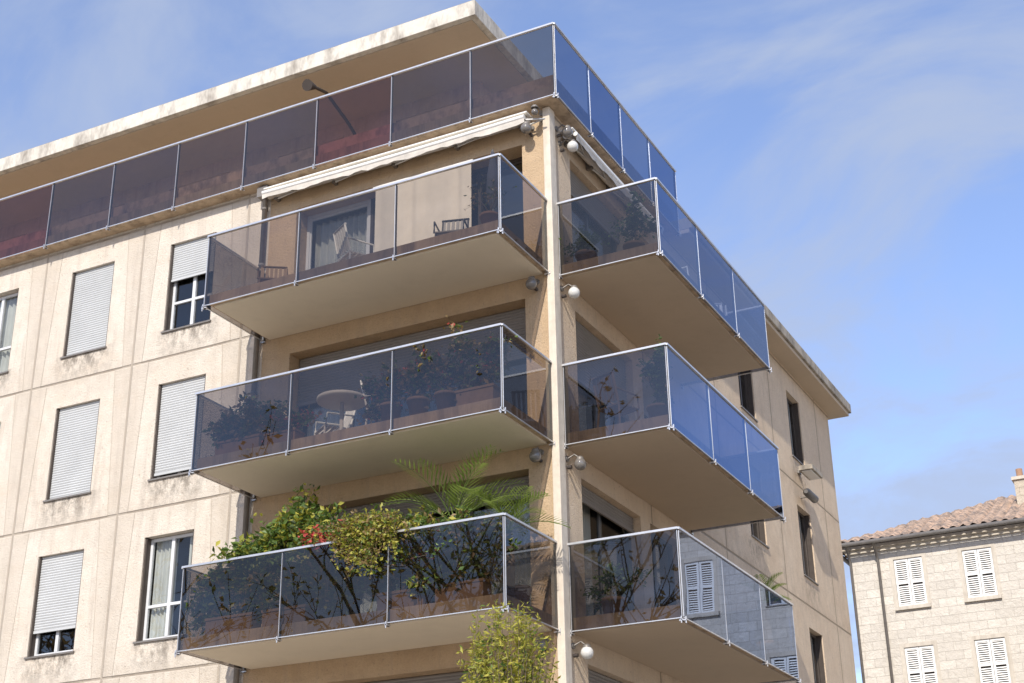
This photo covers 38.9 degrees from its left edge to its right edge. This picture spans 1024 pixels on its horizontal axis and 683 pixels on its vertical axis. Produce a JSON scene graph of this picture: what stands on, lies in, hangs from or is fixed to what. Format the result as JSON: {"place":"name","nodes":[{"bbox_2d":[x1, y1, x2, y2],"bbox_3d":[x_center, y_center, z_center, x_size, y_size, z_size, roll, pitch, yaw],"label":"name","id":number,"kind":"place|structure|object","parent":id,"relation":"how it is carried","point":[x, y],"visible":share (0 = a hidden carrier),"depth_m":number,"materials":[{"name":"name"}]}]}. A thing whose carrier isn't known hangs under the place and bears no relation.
{"place":"outdoors","nodes":[
{"label":"outdoors","id":0,"kind":"place"},
{"bbox_2d":[0,0,506,198],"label":"penthouse roof","id":1,"kind":"structure","parent":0,"point":[444,33],"depth_m":30.15,"materials":[{"name":"concrete"}]},
{"bbox_2d":[0,0,1023,682],"label":"sky","id":2,"kind":"structure","parent":0,"point":[859,164],"materials":[{"name":"blue"}]},
{"label":"ground","id":3,"kind":"structure","parent":0,"visible":0},
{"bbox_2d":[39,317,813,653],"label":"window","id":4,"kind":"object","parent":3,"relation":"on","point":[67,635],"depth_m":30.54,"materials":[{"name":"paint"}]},
{"bbox_2d":[0,109,856,682],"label":"facade walls","id":5,"kind":"structure","parent":3,"relation":"on","point":[116,517],"depth_m":27.22,"materials":[{"name":"stone"}]},
{"bbox_2d":[0,291,18,374],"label":"window","id":6,"kind":"structure","parent":5,"relation":"attached to","point":[8,306],"depth_m":30.61,"materials":[{"name":"white glass"}]},
{"bbox_2d":[24,550,83,659],"bbox_3d":[-8.421,4.885,26.920,1.190,1.940,0.225,-13,-26,24],"label":"window","id":7,"kind":"structure","parent":5,"relation":"attached to","point":[56,602],"depth_m":26.98,"materials":[{"name":"white plastic"}]},
{"bbox_2d":[43,400,99,502],"bbox_3d":[-8.466,2.139,28.128,1.190,1.960,0.225,-13,-26,24],"label":"window","id":8,"kind":"structure","parent":5,"relation":"attached to","point":[72,461],"depth_m":28.14,"materials":[{"name":"white plastic"}]},
{"bbox_2d":[60,262,114,358],"bbox_3d":[-8.512,-0.607,29.336,1.190,1.960,0.225,-13,-26,24],"label":"window","id":9,"kind":"structure","parent":5,"relation":"attached to","point":[88,316],"depth_m":29.35,"materials":[{"name":"white plastic"}]},
{"bbox_2d":[133,531,193,643],"bbox_3d":[-6.114,4.395,25.895,1.190,1.940,0.325,-13,-26,24],"label":"window","id":10,"kind":"structure","parent":5,"relation":"attached to","point":[162,608],"depth_m":26.08,"materials":[{"name":"white glass"}]},
{"bbox_2d":[147,374,205,481],"bbox_3d":[-6.183,1.623,27.067,1.190,1.940,0.225,-13,-26,24],"label":"window","id":11,"kind":"structure","parent":5,"relation":"attached to","point":[174,433],"depth_m":27.12,"materials":[{"name":"white plastic"}]},
{"bbox_2d":[161,237,210,333],"bbox_3d":[-6.229,-1.123,28.275,1.190,1.940,0.225,-13,-26,24],"label":"window","id":12,"kind":"structure","parent":5,"relation":"attached to","point":[188,259],"depth_m":28.45,"materials":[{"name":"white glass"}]},
{"bbox_2d":[174,568,246,674],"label":"glass railing frame","id":13,"kind":"object","parent":5,"relation":"attached to","point":[241,671],"visible":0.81,"depth_m":23.59,"materials":[{"name":"metal"}]},
{"bbox_2d":[182,651,242,668],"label":"glass railing panels","id":14,"kind":"object","parent":13,"relation":"attached to","point":[207,658],"visible":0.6,"depth_m":23.65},
{"bbox_2d":[201,236,265,345],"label":"glass railing frame","id":15,"kind":"object","parent":5,"relation":"attached to","point":[262,341],"visible":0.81,"depth_m":26.01,"materials":[{"name":"metal"}]},
{"bbox_2d":[206,305,261,339],"bbox_3d":[-5.006,-0.930,26.326,0.003,1.340,1.690,-13,-26,24],"label":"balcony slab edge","id":16,"kind":"object","parent":15,"relation":"attached to","point":[234,321],"visible":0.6,"depth_m":26.08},
{"bbox_2d":[233,185,268,682],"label":"downpipe","id":17,"kind":"object","parent":5,"relation":"attached to","point":[254,376],"visible":0.18,"depth_m":26.48,"materials":[{"name":"metal"}]},
{"bbox_2d":[188,608,553,668],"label":"balcony slab front","id":18,"kind":"structure","parent":5,"relation":"attached to","point":[413,634],"depth_m":22.43,"materials":[{"name":"concrete"}]},
{"bbox_2d":[208,483,346,563],"bbox_3d":[-3.559,3.258,23.263,2.837,2.254,1.357,-9,-25,18],"label":"citrus shrub","id":19,"kind":"object","parent":18,"relation":"on","point":[281,533],"visible":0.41,"depth_m":23.21,"materials":[{"name":"green plant"}]},
{"bbox_2d":[297,515,344,549],"bbox_3d":[-2.896,3.352,22.404,1.104,1.324,0.511,-13,-26,24],"label":"flowering plant","id":20,"kind":"object","parent":18,"relation":"on","point":[311,540],"visible":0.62,"depth_m":22.52,"materials":[{"name":"red plant"}]},
{"bbox_2d":[174,512,506,656],"bbox_3d":[-2.701,3.736,21.967,5.870,1.458,0.110,-13,-26,24],"label":"glass railing frame","id":21,"kind":"object","parent":18,"relation":"attached to","point":[385,623],"visible":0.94,"depth_m":21.77,"materials":[{"name":"metal"}]},
{"bbox_2d":[178,516,503,650],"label":"glass railing panels","id":22,"kind":"object","parent":21,"relation":"attached to","point":[226,600],"visible":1,"depth_m":21.86,"materials":[{"name":"glass"}]},
{"bbox_2d":[313,507,415,576],"bbox_3d":[-2.165,3.133,22.035,1.804,1.132,0.719,-13,-26,24],"label":"hanging vine","id":23,"kind":"object","parent":18,"relation":"attached to","point":[381,525],"visible":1,"depth_m":21.87,"materials":[{"name":"green plant"}]},
{"bbox_2d":[323,501,459,536],"bbox_3d":[-1.858,3.188,22.306,2.750,1.560,1.015,-13,-26,24],"label":"leafy shrub","id":24,"kind":"object","parent":18,"relation":"on","point":[418,520],"visible":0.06,"depth_m":22.23,"materials":[{"name":"green plant"}]},
{"bbox_2d":[392,538,425,595],"bbox_3d":[-1.323,3.403,21.643,1.046,0.936,0.762,-13,-26,24],"label":"balcony shrub","id":25,"kind":"object","parent":18,"relation":"on","point":[410,581],"visible":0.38,"depth_m":21.29,"materials":[{"name":"green plant"}]},
{"bbox_2d":[421,505,478,582],"bbox_3d":[-1.045,3.117,21.539,1.118,1.391,0.563,-19,-30,36],"label":"balcony shrub","id":26,"kind":"object","parent":18,"relation":"on","point":[462,513],"visible":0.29,"depth_m":21.60,"materials":[{"name":"green plant"}]},
{"bbox_2d":[460,485,569,528],"bbox_3d":[0.029,2.968,21.929,1.660,1.558,1.938,9,-26,-22],"label":"potted palm","id":27,"kind":"object","parent":18,"relation":"on","point":[489,501],"visible":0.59,"depth_m":21.82,"materials":[{"name":"green plant"}]},
{"bbox_3d":[-0.863,3.899,21.838,0.504,0.400,0.496,-13,-26,24],"label":"flower pot","id":28,"kind":"object","parent":18,"relation":"on","visible":0},
{"bbox_2d":[383,444,541,524],"bbox_3d":[-0.751,2.828,22.238,2.643,2.086,2.432,-13,-26,24],"label":"potted palm","id":29,"kind":"object","parent":28,"relation":"in","point":[434,508],"visible":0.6,"depth_m":22.16,"materials":[{"name":"green plant"}]},
{"bbox_2d":[0,96,745,408],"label":"roof terrace slab","id":30,"kind":"structure","parent":5,"relation":"on","point":[562,112],"depth_m":28.15,"materials":[{"name":"concrete"}]},
{"bbox_2d":[0,22,557,259],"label":"terrace railing frame","id":31,"kind":"object","parent":30,"relation":"attached to","point":[311,100],"visible":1,"depth_m":27.94,"materials":[{"name":"metal"}]},
{"bbox_2d":[0,25,553,257],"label":"terrace railing panels","id":32,"kind":"object","parent":31,"relation":"attached to","point":[512,71],"visible":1,"depth_m":27.93,"materials":[{"name":"grey glass"}]},
{"bbox_2d":[552,22,676,194],"bbox_3d":[2.099,-3.926,27.991,0.110,1.588,5.920,-13,-26,24],"label":"terrace railing frame","id":33,"kind":"object","parent":30,"relation":"attached to","point":[604,84],"visible":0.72,"depth_m":27.16,"materials":[{"name":"metal"}]},
{"bbox_2d":[555,27,676,199],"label":"terrace railing panels","id":34,"kind":"object","parent":33,"relation":"attached to","point":[573,80],"visible":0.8,"depth_m":27.39,"materials":[{"name":"blue glass"}]},
{"bbox_2d":[199,410,549,497],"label":"balcony slab front","id":35,"kind":"structure","parent":5,"relation":"attached to","point":[448,441],"depth_m":23.49,"materials":[{"name":"concrete"}]},
{"bbox_2d":[188,395,256,502],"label":"glass railing frame","id":36,"kind":"object","parent":35,"relation":"attached to","point":[253,498],"visible":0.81,"depth_m":24.79,"materials":[{"name":"metal"}]},
{"bbox_2d":[194,470,252,496],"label":"glass railing panels","id":37,"kind":"object","parent":36,"relation":"attached to","point":[223,483],"visible":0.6,"depth_m":24.87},
{"bbox_2d":[189,323,503,474],"bbox_3d":[-2.748,0.981,23.179,5.870,1.478,0.110,-13,-26,24],"label":"glass railing frame","id":38,"kind":"object","parent":35,"relation":"attached to","point":[390,431],"visible":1,"depth_m":23.13,"materials":[{"name":"metal"}]},
{"bbox_2d":[192,326,500,469],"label":"glass railing panels","id":39,"kind":"object","parent":38,"relation":"attached to","point":[341,401],"visible":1,"depth_m":23.09,"materials":[{"name":"glass"}]},
{"bbox_2d":[499,323,554,445],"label":"glass railing frame","id":40,"kind":"object","parent":35,"relation":"attached to","point":[531,347],"visible":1,"depth_m":22.40,"materials":[{"name":"metal"}]},
{"bbox_2d":[503,327,552,440],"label":"glass railing panels","id":41,"kind":"object","parent":40,"relation":"attached to","point":[527,385],"visible":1,"depth_m":22.65,"materials":[{"name":"glass"}]},
{"bbox_2d":[210,231,545,339],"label":"balcony slab front","id":42,"kind":"structure","parent":5,"relation":"attached to","point":[490,259],"depth_m":24.73,"materials":[{"name":"concrete"}]},
{"bbox_2d":[202,153,501,309],"bbox_3d":[-2.794,-1.787,24.398,5.870,1.468,0.110,-13,-26,24],"label":"glass railing frame","id":43,"kind":"object","parent":42,"relation":"attached to","point":[393,257],"visible":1,"depth_m":24.36,"materials":[{"name":"metal"}]},
{"bbox_2d":[205,156,498,304],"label":"glass railing panels","id":44,"kind":"object","parent":43,"relation":"attached to","point":[457,203],"visible":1,"depth_m":24.31,"materials":[{"name":"glass"}]},
{"bbox_2d":[261,111,544,201],"bbox_3d":[-2.074,-3.353,26.594,5.968,0.318,0.344,-13,-26,24],"label":"rolled awning","id":45,"kind":"object","parent":5,"relation":"attached to","point":[456,140],"visible":1,"depth_m":26.50,"materials":[{"name":"fabric"}]},
{"bbox_2d":[300,308,525,368],"bbox_3d":[-1.686,1.028,25.252,4.800,2.450,0.340,-13,-26,24],"label":"glazed door","id":46,"kind":"structure","parent":5,"relation":"attached to","point":[514,321],"depth_m":25.46,"materials":[{"name":"brown metal"}]},
{"bbox_2d":[373,159,472,219],"bbox_3d":[-1.611,-2.003,25.939,2.100,2.310,0.060,-13,-26,24],"label":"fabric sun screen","id":47,"kind":"object","parent":5,"relation":"attached to","point":[421,174],"visible":0.03,"depth_m":26.35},
{"bbox_2d":[317,476,529,524],"bbox_3d":[-1.640,3.783,24.040,4.800,2.450,0.340,-13,-26,24],"label":"glazed door","id":48,"kind":"structure","parent":5,"relation":"attached to","point":[403,506],"depth_m":24.02,"materials":[{"name":"brown metal"}]},
{"bbox_2d":[369,663,532,682],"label":"glazed door","id":49,"kind":"structure","parent":5,"relation":"attached to","point":[454,677],"depth_m":22.92,"materials":[{"name":"brown metal"}]},
{"bbox_2d":[509,157,521,165],"bbox_3d":[-1.119,-1.876,26.123,3.370,2.450,0.080,-13,-26,24],"label":"glazed door","id":50,"kind":"structure","parent":5,"relation":"attached to","point":[516,161],"depth_m":25.99,"materials":[{"name":"glass"}]},
{"bbox_2d":[497,153,550,275],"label":"glass railing frame","id":51,"kind":"object","parent":5,"relation":"attached to","point":[529,183],"visible":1,"depth_m":23.66,"materials":[{"name":"metal"}]},
{"bbox_2d":[500,156,547,269],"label":"glass railing panels","id":52,"kind":"object","parent":51,"relation":"attached to","point":[523,216],"visible":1,"depth_m":23.86,"materials":[{"name":"glass"}]},
{"bbox_2d":[520,121,534,136],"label":"globe wall lamp","id":53,"kind":"object","parent":5,"relation":"attached to","point":[526,127],"visible":1,"depth_m":25.30,"materials":[{"name":"glass"}]},
{"bbox_2d":[501,513,560,634],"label":"glass railing frame","id":54,"kind":"object","parent":5,"relation":"attached to","point":[556,631],"visible":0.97,"depth_m":21.23,"materials":[{"name":"metal"}]},
{"bbox_2d":[505,516,557,627],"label":"glass railing panels","id":55,"kind":"object","parent":54,"relation":"attached to","point":[531,574],"visible":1,"depth_m":21.45,"materials":[{"name":"glass"}]},
{"bbox_2d":[525,276,539,290],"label":"globe wall lamp","id":56,"kind":"object","parent":5,"relation":"attached to","point":[532,282],"visible":1,"depth_m":24.10,"materials":[{"name":"glass"}]},
{"bbox_2d":[529,446,543,462],"bbox_3d":[0.396,1.794,23.005,0.200,0.294,0.320,-13,-26,24],"label":"globe wall lamp","id":57,"kind":"object","parent":5,"relation":"attached to","point":[536,454],"visible":1,"depth_m":22.88,"materials":[{"name":"glass"}]},
{"bbox_2d":[531,104,542,121],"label":"globe wall lamp","id":58,"kind":"object","parent":5,"relation":"attached to","point":[534,108],"visible":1,"depth_m":25.34,"materials":[{"name":"glass"}]},
{"bbox_2d":[533,634,548,651],"bbox_3d":[0.442,4.540,21.797,0.200,0.294,0.320,-13,-26,24],"label":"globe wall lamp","id":59,"kind":"object","parent":5,"relation":"attached to","point":[543,641],"visible":0.38,"depth_m":21.69,"materials":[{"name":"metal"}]},
{"bbox_2d":[542,106,571,682],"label":"corner trim","id":60,"kind":"structure","parent":5,"relation":"attached to","point":[560,501],"depth_m":23.36,"materials":[{"name":"stone"}]},
{"bbox_2d":[555,124,572,137],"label":"globe wall lamp","id":61,"kind":"object","parent":5,"relation":"attached to","point":[567,131],"visible":1,"depth_m":25.56,"materials":[{"name":"glass"}]},
{"bbox_2d":[558,139,577,151],"bbox_3d":[0.999,-3.469,25.643,0.360,0.294,0.200,-13,-26,24],"label":"globe wall lamp","id":62,"kind":"object","parent":5,"relation":"attached to","point":[572,145],"visible":1,"depth_m":25.54,"materials":[{"name":"glass"}]},
{"bbox_2d":[560,284,579,298],"bbox_3d":[0.979,-0.846,24.378,0.340,0.294,0.200,-13,-26,24],"label":"globe wall lamp","id":63,"kind":"object","parent":5,"relation":"attached to","point":[574,292],"visible":1,"depth_m":24.29,"materials":[{"name":"glass"}]},
{"bbox_2d":[565,454,585,470],"bbox_3d":[1.026,1.927,23.157,0.340,0.294,0.200,-13,-26,24],"label":"globe wall lamp","id":64,"kind":"object","parent":5,"relation":"attached to","point":[580,463],"visible":1,"depth_m":23.06,"materials":[{"name":"metal"}]},
{"bbox_2d":[570,170,591,198],"bbox_3d":[1.371,-1.658,26.713,0.340,2.450,2.500,-13,-26,24],"label":"glazed door","id":65,"kind":"structure","parent":5,"relation":"attached to","point":[579,188],"depth_m":26.52,"materials":[{"name":"glass"}]},
{"bbox_2d":[571,641,593,659],"bbox_3d":[1.071,4.673,21.949,0.340,0.294,0.200,-13,-26,24],"label":"globe wall lamp","id":66,"kind":"object","parent":5,"relation":"attached to","point":[587,652],"visible":1,"depth_m":21.86,"materials":[{"name":"glass"}]},
{"bbox_2d":[560,127,623,189],"bbox_3d":[2.028,-2.869,27.581,0.344,0.315,4.468,-13,-26,24],"label":"rolled awning","id":67,"kind":"object","parent":5,"relation":"attached to","point":[595,162],"visible":0.48,"depth_m":26.57,"materials":[{"name":"fabric"}]},
{"bbox_2d":[575,319,613,360],"bbox_3d":[1.417,1.087,25.505,0.340,2.450,2.500,-13,-26,24],"label":"glazed door","id":68,"kind":"structure","parent":5,"relation":"attached to","point":[589,344],"depth_m":25.44,"materials":[{"name":"grey metal"}]},
{"bbox_2d":[588,669,621,682],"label":"roller shutter","id":69,"kind":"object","parent":5,"relation":"attached to","point":[594,677],"depth_m":23.01,"materials":[{"name":"brown metal"}]},
{"bbox_2d":[581,485,633,540],"bbox_3d":[1.463,3.842,24.293,0.340,2.450,2.500,-13,-26,24],"label":"glazed door","id":70,"kind":"structure","parent":5,"relation":"attached to","point":[600,506],"depth_m":24.57,"materials":[{"name":"metal"}]},
{"bbox_2d":[567,526,683,636],"bbox_3d":[1.698,3.639,21.914,1.830,1.458,0.110,-13,-26,24],"label":"glass railing frame","id":71,"kind":"object","parent":5,"relation":"attached to","point":[616,537],"visible":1,"depth_m":21.98,"materials":[{"name":"metal"}]},
{"bbox_2d":[570,529,680,630],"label":"glass railing panels","id":72,"kind":"object","parent":71,"relation":"attached to","point":[626,580],"visible":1,"depth_m":21.90,"materials":[{"name":"glass"}]},
{"bbox_2d":[559,253,764,378],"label":"balcony slab side","id":73,"kind":"structure","parent":5,"relation":"attached to","point":[643,301],"depth_m":25.87,"materials":[{"name":"concrete"}]},
{"bbox_2d":[557,177,661,278],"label":"glass railing frame","id":74,"kind":"object","parent":73,"relation":"attached to","point":[601,192],"visible":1,"depth_m":24.40,"materials":[{"name":"metal"}]},
{"bbox_2d":[559,180,657,273],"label":"glass railing panels","id":75,"kind":"object","parent":74,"relation":"attached to","point":[609,227],"visible":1,"depth_m":24.33,"materials":[{"name":"glass"}]},
{"bbox_2d":[654,177,771,371],"bbox_3d":[3.710,-1.062,26.293,0.110,1.468,5.720,-13,-26,24],"label":"glass railing frame","id":76,"kind":"object","parent":73,"relation":"attached to","point":[705,236],"visible":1,"depth_m":25.73,"materials":[{"name":"metal"}]},
{"bbox_2d":[656,180,768,365],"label":"glass railing panels","id":77,"kind":"object","parent":76,"relation":"attached to","point":[679,236],"visible":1,"depth_m":26.00,"materials":[{"name":"glass"}]},
{"bbox_2d":[568,427,778,530],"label":"balcony slab side","id":78,"kind":"structure","parent":5,"relation":"attached to","point":[677,477],"depth_m":24.84,"materials":[{"name":"concrete"}]},
{"bbox_2d":[562,342,671,448],"bbox_3d":[1.652,0.884,23.126,1.830,1.478,0.110,-13,-26,24],"label":"glass railing frame","id":79,"kind":"object","parent":78,"relation":"attached to","point":[611,355],"visible":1,"depth_m":23.18,"materials":[{"name":"metal"}]},
{"bbox_2d":[564,346,668,443],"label":"glass railing panels","id":80,"kind":"object","parent":79,"relation":"attached to","point":[617,395],"visible":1,"depth_m":23.12,"materials":[{"name":"glass"}]},
{"bbox_2d":[665,343,785,521],"bbox_3d":[3.756,1.707,25.075,0.110,1.478,5.720,-13,-26,24],"label":"glass railing frame","id":81,"kind":"object","parent":78,"relation":"attached to","point":[713,461],"visible":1,"depth_m":24.55,"materials":[{"name":"metal"}]},
{"bbox_2d":[667,347,782,515],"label":"glass railing panels","id":82,"kind":"object","parent":81,"relation":"attached to","point":[691,408],"visible":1,"depth_m":24.77,"materials":[{"name":"glass"}]},
{"bbox_2d":[690,518,784,534],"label":"glass railing frame","id":83,"kind":"object","parent":78,"relation":"attached to","point":[692,532],"visible":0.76,"depth_m":27.52,"materials":[{"name":"metal"}]},
{"bbox_2d":[693,515,780,531],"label":"glass railing panels","id":84,"kind":"object","parent":83,"relation":"attached to","point":[779,516],"visible":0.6,"depth_m":27.51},
{"bbox_2d":[570,618,792,682],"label":"balcony slab side","id":85,"kind":"structure","parent":5,"relation":"attached to","point":[687,652],"depth_m":23.56,"materials":[{"name":"concrete"}]},
{"bbox_2d":[676,527,801,682],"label":"glass railing frame","id":86,"kind":"object","parent":85,"relation":"attached to","point":[736,567],"visible":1,"depth_m":23.26,"materials":[{"name":"metal"}]},
{"bbox_2d":[679,530,798,678],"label":"glass railing panels","id":87,"kind":"object","parent":86,"relation":"attached to","point":[704,592],"visible":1,"depth_m":23.54,"materials":[{"name":"glass"}]},
{"bbox_2d":[708,367,770,380],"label":"glass railing frame","id":88,"kind":"object","parent":5,"relation":"attached to","point":[742,374],"visible":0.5,"depth_m":28.58,"materials":[{"name":"metal"}]},
{"bbox_2d":[707,365,766,379],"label":"glass railing panels","id":89,"kind":"object","parent":88,"relation":"attached to","point":[738,373],"visible":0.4,"depth_m":28.65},
{"bbox_2d":[738,373,757,422],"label":"window","id":90,"kind":"structure","parent":5,"relation":"attached to","point":[749,410],"depth_m":33.72,"materials":[{"name":"brown metal"}]},
{"bbox_2d":[751,522,769,548],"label":"window","id":91,"kind":"structure","parent":5,"relation":"attached to","point":[760,529],"depth_m":32.41,"materials":[{"name":"brown metal"}]},
{"bbox_2d":[695,222,850,421],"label":"side cornice","id":92,"kind":"structure","parent":5,"relation":"attached to","point":[792,357],"depth_m":37.09,"materials":[{"name":"concrete"}]},
{"bbox_2d":[786,397,803,464],"bbox_3d":[7.037,2.239,36.615,0.325,1.780,1.160,-13,-26,24],"label":"window","id":93,"kind":"structure","parent":5,"relation":"attached to","point":[797,434],"depth_m":37.00,"materials":[{"name":"glass"}]},
{"bbox_2d":[798,511,818,585],"bbox_3d":[7.083,4.984,35.407,0.325,1.780,1.160,-13,-26,24],"label":"window","id":94,"kind":"structure","parent":5,"relation":"attached to","point":[808,549],"depth_m":35.77,"materials":[{"name":"brown metal"}]},
{"bbox_2d":[800,488,818,502],"bbox_3d":[7.244,3.799,35.551,0.380,0.195,0.850,-13,-26,24],"label":"security lamp","id":95,"kind":"object","parent":5,"relation":"attached to","point":[810,495],"visible":1,"depth_m":35.35,"materials":[{"name":"metal"}]},
{"bbox_2d":[797,464,822,479],"bbox_3d":[7.299,3.224,35.798,0.500,0.190,0.900,-13,-26,24],"label":"wall floodlight","id":96,"kind":"object","parent":5,"relation":"attached to","point":[810,471],"depth_m":35.60,"materials":[{"name":"metal"}]},
{"bbox_2d":[810,633,825,682],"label":"window","id":97,"kind":"structure","parent":5,"relation":"attached to","point":[819,659],"depth_m":34.69,"materials":[{"name":"brown metal"}]},
{"bbox_2d":[456,599,560,682],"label":"young tree","id":98,"kind":"object","parent":3,"relation":"on","point":[482,667],"visible":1,"depth_m":19.15,"materials":[{"name":"green plant"}]},
{"bbox_2d":[841,468,1023,682],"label":"stone townhouse","id":99,"kind":"structure","parent":3,"relation":"on","point":[938,598],"depth_m":51.05,"materials":[{"name":"limestone"},{"name":"clay tile"},{"name":"zinc"}]},
{"bbox_2d":[889,552,931,610],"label":"shuttered window","id":100,"kind":"structure","parent":99,"relation":"in","point":[912,581],"depth_m":51.77,"materials":[{"name":"wood"}]},
{"bbox_2d":[899,640,941,682],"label":"shuttered window","id":101,"kind":"structure","parent":99,"relation":"in","point":[923,663],"depth_m":50.60,"materials":[{"name":"white wood"}]},
{"bbox_2d":[957,542,1001,602],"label":"shuttered window","id":102,"kind":"structure","parent":99,"relation":"in","point":[980,567],"depth_m":50.76,"materials":[{"name":"wood"}]},
{"bbox_2d":[969,632,1015,682],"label":"shuttered window","id":103,"kind":"structure","parent":99,"relation":"in","point":[994,656],"depth_m":49.55,"materials":[{"name":"wood"}]},
{"bbox_3d":[4.582,5.569,25.839,0.420,0.400,0.414,-13,-26,24],"label":"flower pot","id":104,"kind":"object","parent":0,"visible":0},
{"bbox_2d":[755,572,790,599],"bbox_3d":[4.580,4.834,26.105,0.942,1.268,1.106,-5,-24,9],"label":"potted palm","id":105,"kind":"object","parent":104,"relation":"in","point":[770,582],"visible":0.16,"depth_m":26.16,"materials":[{"name":"green plant"}]},
{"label":"penthouse","id":106,"kind":"object","parent":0,"visible":0},
{"bbox_2d":[302,79,328,94],"bbox_3d":[-3.504,-4.513,29.469,0.240,0.766,2.410,-13,-26,24],"label":"terrace arm lamp","id":107,"kind":"object","parent":106,"relation":"attached to","point":[308,85],"visible":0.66,"depth_m":28.61,"materials":[{"name":"grey metal"}]},
{"bbox_3d":[-0.516,0.870,22.274,0.680,0.285,0.290,-13,-26,24],"label":"planter box","id":108,"kind":"object","parent":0,"visible":0},
{"bbox_2d":[443,315,477,372],"bbox_3d":[-0.607,0.201,22.624,0.629,1.595,1.021,19,-31,-38],"label":"balcony shrub","id":109,"kind":"object","parent":108,"relation":"in","point":[453,325],"visible":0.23,"depth_m":22.98,"materials":[{"name":"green plant"}]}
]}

